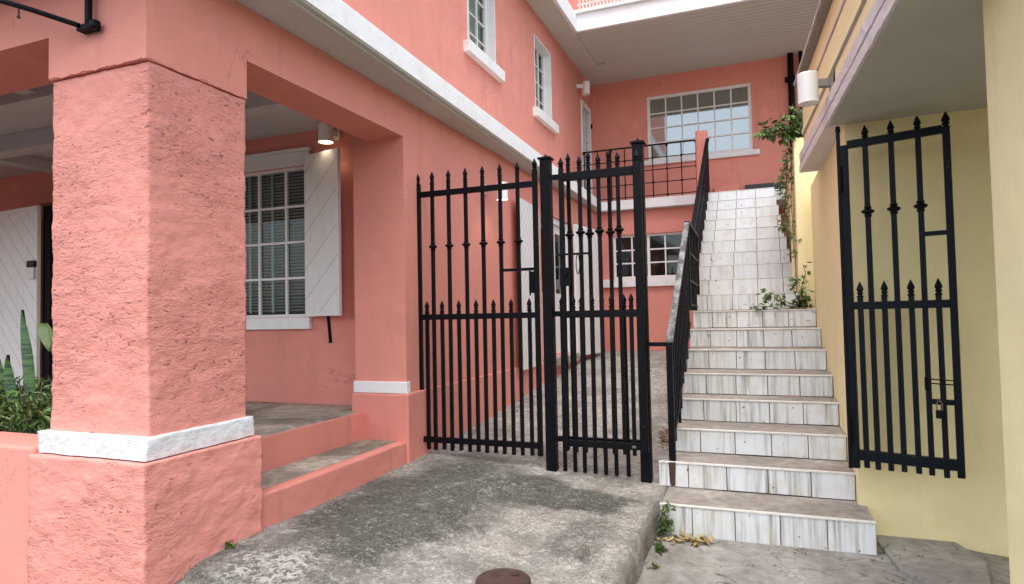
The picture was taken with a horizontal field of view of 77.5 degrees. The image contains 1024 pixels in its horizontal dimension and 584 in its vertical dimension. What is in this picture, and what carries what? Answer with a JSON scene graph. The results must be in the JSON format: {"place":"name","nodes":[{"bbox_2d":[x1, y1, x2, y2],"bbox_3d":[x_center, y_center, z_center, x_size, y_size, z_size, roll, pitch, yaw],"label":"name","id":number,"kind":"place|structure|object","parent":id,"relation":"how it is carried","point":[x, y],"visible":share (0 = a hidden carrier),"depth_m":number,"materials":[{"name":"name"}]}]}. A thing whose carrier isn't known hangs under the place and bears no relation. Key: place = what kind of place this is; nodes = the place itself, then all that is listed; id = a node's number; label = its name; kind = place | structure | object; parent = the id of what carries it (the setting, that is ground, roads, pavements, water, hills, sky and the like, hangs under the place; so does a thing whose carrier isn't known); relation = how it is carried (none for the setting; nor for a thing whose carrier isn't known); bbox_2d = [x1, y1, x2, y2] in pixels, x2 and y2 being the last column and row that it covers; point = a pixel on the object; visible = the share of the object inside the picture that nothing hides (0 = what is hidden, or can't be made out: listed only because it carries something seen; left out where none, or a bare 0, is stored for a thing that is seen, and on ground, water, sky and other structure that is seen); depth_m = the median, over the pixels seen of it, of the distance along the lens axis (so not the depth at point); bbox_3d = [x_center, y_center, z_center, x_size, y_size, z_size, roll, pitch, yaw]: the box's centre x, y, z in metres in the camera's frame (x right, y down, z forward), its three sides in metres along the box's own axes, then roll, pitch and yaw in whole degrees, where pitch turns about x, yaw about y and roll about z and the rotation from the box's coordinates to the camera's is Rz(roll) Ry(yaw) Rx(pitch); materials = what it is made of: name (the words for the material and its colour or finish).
{"place":"outdoors","nodes":[
{"label":"outdoors","id":0,"kind":"place"},
{"bbox_2d":[174,350,688,583],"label":"driveway","id":1,"kind":"structure","parent":0,"point":[435,557],"depth_m":3.85,"materials":[{"name":"concrete"}]},
{"bbox_2d":[225,540,234,549],"bbox_3d":[-1.480,1.321,3.335,0.056,0.054,0.063,1,-3,-40],"label":"weed","id":2,"kind":"object","parent":1,"relation":"on","point":[229,544],"visible":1,"depth_m":3.33,"materials":[{"name":"green plant"}]},
{"bbox_2d":[237,455,428,539],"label":"leaf litter","id":3,"kind":"object","parent":1,"relation":"on","point":[289,521],"visible":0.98,"depth_m":3.53,"materials":[{"name":"brown plant"}]},
{"bbox_2d":[256,394,659,581],"bbox_3d":[0.328,1.304,5.348,1.800,0.434,5.666,-2,-2,21],"label":"grit","id":4,"kind":"object","parent":1,"relation":"on","point":[477,526],"visible":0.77,"depth_m":3.74,"materials":[{"name":"gravel"}]},
{"bbox_2d":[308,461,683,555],"bbox_3d":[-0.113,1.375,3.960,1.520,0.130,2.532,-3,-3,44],"label":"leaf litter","id":5,"kind":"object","parent":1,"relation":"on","point":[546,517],"visible":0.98,"depth_m":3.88,"materials":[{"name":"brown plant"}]},
{"bbox_2d":[475,568,530,583],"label":"drain cap","id":6,"kind":"object","parent":1,"relation":"on","point":[504,576],"visible":1,"depth_m":3.11,"materials":[{"name":"metal"}]},
{"bbox_2d":[537,154,558,471],"bbox_3d":[0.290,0.171,4.984,0.104,2.516,0.104,-2,-2,21],"label":"gate post","id":7,"kind":"object","parent":1,"relation":"on","point":[549,325],"visible":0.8,"depth_m":4.95,"materials":[{"name":"black metal"}]},
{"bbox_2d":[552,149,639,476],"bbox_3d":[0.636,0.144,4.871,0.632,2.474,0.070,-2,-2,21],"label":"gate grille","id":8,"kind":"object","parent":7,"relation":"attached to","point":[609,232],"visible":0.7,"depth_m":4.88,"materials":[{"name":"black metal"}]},
{"bbox_2d":[472,368,678,447],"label":"leaf litter","id":9,"kind":"object","parent":1,"relation":"on","point":[666,439],"visible":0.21,"depth_m":5.74,"materials":[{"name":"brown plant"}]},
{"bbox_2d":[630,138,652,482],"bbox_3d":[0.966,0.138,4.721,0.102,2.576,0.102,-2,-2,21],"label":"gate post","id":10,"kind":"object","parent":1,"relation":"on","point":[646,461],"visible":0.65,"depth_m":4.68,"materials":[{"name":"black metal"}]},
{"bbox_2d":[556,149,648,455],"bbox_3d":[0.657,0.075,4.738,0.652,2.240,0.097,-2,-2,21],"label":"gate leaf","id":11,"kind":"object","parent":10,"relation":"attached to","point":[616,172],"visible":1,"depth_m":4.72,"materials":[{"name":"black paint"}]},
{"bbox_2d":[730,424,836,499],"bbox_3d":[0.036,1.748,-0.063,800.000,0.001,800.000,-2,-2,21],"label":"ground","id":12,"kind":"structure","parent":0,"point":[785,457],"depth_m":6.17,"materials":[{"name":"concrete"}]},
{"bbox_2d":[0,0,818,583],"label":"pink building","id":13,"kind":"structure","parent":12,"relation":"on","point":[210,236],"depth_m":5.21,"materials":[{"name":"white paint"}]},
{"bbox_2d":[0,375,51,433],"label":"bush","id":14,"kind":"object","parent":13,"relation":"on","point":[27,420],"visible":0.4,"depth_m":3.92,"materials":[{"name":"green plant"}]},
{"bbox_2d":[0,310,51,418],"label":"snake plant","id":15,"kind":"object","parent":13,"relation":"on","point":[7,375],"visible":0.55,"depth_m":4.11,"materials":[{"name":"green plant"}]},
{"bbox_2d":[26,260,36,278],"bbox_3d":[-5.016,-0.232,6.676,0.110,0.190,0.070,-2,-2,21],"label":"key box","id":16,"kind":"object","parent":13,"relation":"attached to","point":[31,265],"visible":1,"depth_m":6.64,"materials":[{"name":"white plastic"}]},
{"bbox_2d":[38,323,52,350],"bbox_3d":[-2.920,0.547,4.079,0.246,0.703,0.119,-1,-2,-16],"label":"broad leaf plant","id":17,"kind":"object","parent":13,"relation":"on","point":[45,332],"visible":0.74,"depth_m":4.07,"materials":[{"name":"green plant"}]},
{"bbox_2d":[0,0,100,34],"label":"sign bracket","id":18,"kind":"object","parent":13,"relation":"attached to","point":[90,25],"visible":1,"depth_m":3.14,"materials":[{"name":"black metal"}]},
{"bbox_2d":[245,146,314,329],"bbox_3d":[-2.483,-0.483,6.282,1.560,1.700,0.260,-2,-2,21],"label":"window","id":19,"kind":"structure","parent":13,"relation":"in","point":[274,211],"depth_m":6.21,"materials":[{"name":"white paint"}]},
{"bbox_2d":[318,122,339,143],"bbox_3d":[-1.659,-1.427,5.777,0.136,0.165,0.227,-2,-2,21],"label":"wall lamp","id":20,"kind":"object","parent":13,"relation":"attached to","point":[328,134],"visible":0.92,"depth_m":5.69,"materials":[{"name":"white metal"}]},
{"bbox_2d":[416,159,543,456],"bbox_3d":[-0.314,0.129,5.221,1.146,2.349,0.072,-2,-2,21],"label":"gate leaf","id":21,"kind":"object","parent":13,"relation":"attached to","point":[529,314],"visible":0.98,"depth_m":5.18,"materials":[{"name":"black paint"}]},
{"bbox_2d":[463,0,504,82],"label":"window","id":22,"kind":"structure","parent":13,"relation":"in","point":[486,58],"depth_m":7.73,"materials":[{"name":"white paint"}]},
{"bbox_2d":[484,182,507,200],"bbox_3d":[-0.171,-1.055,6.725,0.265,0.180,0.124,-2,-2,21],"label":"wall lamp","id":23,"kind":"object","parent":13,"relation":"attached to","point":[504,195],"visible":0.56,"depth_m":6.66,"materials":[{"name":"white metal"}]},
{"bbox_2d":[533,34,558,133],"bbox_3d":[0.407,-3.118,9.629,0.295,1.238,1.020,-2,-2,21],"label":"window","id":24,"kind":"structure","parent":13,"relation":"in","point":[544,115],"depth_m":9.91,"materials":[{"name":"white paint"}]},
{"bbox_2d":[540,212,569,355],"bbox_3d":[0.570,-0.078,9.125,0.110,1.970,1.400,-2,-2,21],"label":"door","id":25,"kind":"structure","parent":13,"relation":"in","point":[555,222],"depth_m":9.34,"materials":[{"name":"white paint"}]},
{"bbox_2d":[576,81,589,95],"bbox_3d":[1.268,-3.639,11.375,0.250,0.220,0.140,-1,-2,-5],"label":"wall lamp","id":26,"kind":"object","parent":13,"relation":"attached to","point":[585,86],"visible":1,"depth_m":11.34,"materials":[{"name":"white metal"}]},
{"bbox_2d":[581,99,592,194],"bbox_3d":[1.360,-2.545,11.915,0.170,1.930,0.680,-2,-2,21],"label":"balcony door","id":27,"kind":"structure","parent":13,"relation":"in","point":[586,126],"depth_m":12.07,"materials":[{"name":"white paint"}]},
{"bbox_2d":[582,139,696,200],"bbox_3d":[2.223,-2.094,11.169,2.010,0.940,0.048,-2,-2,21],"label":"balcony railing","id":28,"kind":"object","parent":13,"relation":"on","point":[652,158],"visible":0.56,"depth_m":11.06,"materials":[{"name":"black metal"}]},
{"bbox_2d":[603,232,682,287],"bbox_3d":[2.356,-0.560,11.195,1.520,0.930,0.170,-2,-2,21],"label":"window","id":29,"kind":"structure","parent":13,"relation":"in","point":[663,249],"depth_m":11.20,"materials":[{"name":"white paint"}]},
{"bbox_2d":[644,83,759,165],"bbox_3d":[3.415,-3.047,11.640,2.030,1.310,0.140,-2,-2,21],"label":"window","id":30,"kind":"structure","parent":13,"relation":"in","point":[725,112],"depth_m":11.66,"materials":[{"name":"white paint"}]},
{"bbox_2d":[794,0,1023,583],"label":"yellow building","id":31,"kind":"structure","parent":12,"relation":"on","point":[900,64],"depth_m":3.85,"materials":[{"name":"paint"}]},
{"bbox_2d":[797,69,833,106],"bbox_3d":[1.954,-1.315,4.106,0.214,0.195,0.128,-2,-2,21],"label":"wall lamp","id":32,"kind":"object","parent":31,"relation":"attached to","point":[809,83],"visible":0.96,"depth_m":4.07,"materials":[{"name":"white metal"}]},
{"bbox_2d":[835,111,965,478],"bbox_3d":[2.281,0.010,3.777,0.597,2.120,0.074,-3,-3,39],"label":"gate leaf","id":33,"kind":"object","parent":31,"relation":"attached to","point":[946,463],"visible":1,"depth_m":3.76,"materials":[{"name":"black paint"}]},
{"bbox_2d":[936,401,943,418],"bbox_3d":[2.421,0.667,3.609,0.038,0.100,0.020,-3,-3,39],"label":"padlock","id":34,"kind":"object","parent":33,"relation":"hanging from","point":[939,414],"visible":1,"depth_m":3.60,"materials":[{"name":"black paint"}]},
{"bbox_2d":[637,533,1009,583],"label":"pavement","id":35,"kind":"structure","parent":0,"point":[769,564],"depth_m":3.62,"materials":[{"name":"concrete"}]},
{"bbox_2d":[647,562,659,568],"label":"weed","id":36,"kind":"object","parent":35,"relation":"on","point":[655,566],"visible":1,"depth_m":3.63,"materials":[{"name":"green plant"}]},
{"bbox_2d":[653,540,666,555],"bbox_3d":[0.896,1.554,3.845,0.074,0.095,0.115,-1,-2,0],"label":"weed","id":37,"kind":"object","parent":35,"relation":"on","point":[660,547],"visible":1,"depth_m":3.85,"materials":[{"name":"green plant"}]},
{"bbox_2d":[656,515,674,536],"bbox_3d":[0.980,1.507,4.083,0.135,0.159,0.172,-2,-2,21],"label":"weed","id":38,"kind":"object","parent":35,"relation":"on","point":[661,527],"visible":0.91,"depth_m":4.09,"materials":[{"name":"green plant"}]},
{"bbox_2d":[657,499,675,526],"bbox_3d":[0.983,1.414,4.066,0.133,0.171,0.153,-2,-2,21],"label":"weed","id":39,"kind":"object","parent":35,"relation":"on","point":[664,510],"visible":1,"depth_m":4.07,"materials":[{"name":"green plant"}]},
{"bbox_2d":[655,530,713,545],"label":"leaf litter","id":40,"kind":"object","parent":35,"relation":"on","point":[693,539],"visible":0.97,"depth_m":4.00,"materials":[{"name":"yellow plant"}]},
{"bbox_2d":[659,187,876,555],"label":"staircase","id":41,"kind":"structure","parent":35,"relation":"on","point":[749,374],"depth_m":5.01,"materials":[{"name":"white tile"}]},
{"bbox_2d":[648,221,699,460],"bbox_3d":[1.577,0.273,5.947,0.195,1.950,2.840,-2,-2,21],"label":"stair railing","id":42,"kind":"object","parent":41,"relation":"on","point":[686,291],"visible":0.95,"depth_m":5.33,"materials":[{"name":"black metal"}]},
{"bbox_2d":[691,138,709,257],"bbox_3d":[2.621,-1.228,8.806,0.060,2.582,3.081,-2,-2,21],"label":"stair railing","id":43,"kind":"object","parent":41,"relation":"on","point":[700,206],"visible":0.69,"depth_m":8.79,"materials":[{"name":"black metal"}]},
{"bbox_2d":[744,261,814,312],"bbox_3d":[2.717,-0.030,6.493,0.697,0.541,0.250,-2,-2,21],"label":"climbing vine","id":44,"kind":"object","parent":41,"relation":"on","point":[766,296],"visible":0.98,"depth_m":6.46,"materials":[{"name":"green plant"}]},
{"bbox_2d":[784,137,817,396],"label":"planter wall","id":45,"kind":"structure","parent":41,"relation":"on","point":[801,215],"depth_m":6.57,"materials":[{"name":"yellow paint"}]},
{"bbox_2d":[752,105,802,147],"bbox_3d":[2.876,-1.713,6.689,0.693,0.449,0.393,-1,-2,-4],"label":"climbing vine","id":46,"kind":"object","parent":45,"relation":"on","point":[789,132],"visible":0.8,"depth_m":6.64,"materials":[{"name":"green plant"}]},
{"bbox_2d":[774,141,800,261],"bbox_3d":[3.140,-0.931,7.303,0.240,1.360,1.533,-2,-2,21],"label":"climbing vine","id":47,"kind":"object","parent":45,"relation":"attached to","point":[785,161],"visible":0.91,"depth_m":6.88,"materials":[{"name":"green plant"}]},
{"bbox_2d":[656,543,889,583],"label":"grit","id":48,"kind":"object","parent":35,"relation":"on","point":[780,573],"visible":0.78,"depth_m":3.62,"materials":[{"name":"gravel"}]},
{"bbox_2d":[876,535,991,583],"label":"concrete pad","id":49,"kind":"object","parent":35,"relation":"on","point":[922,561],"visible":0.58,"depth_m":3.56,"materials":[{"name":"grey concrete"}]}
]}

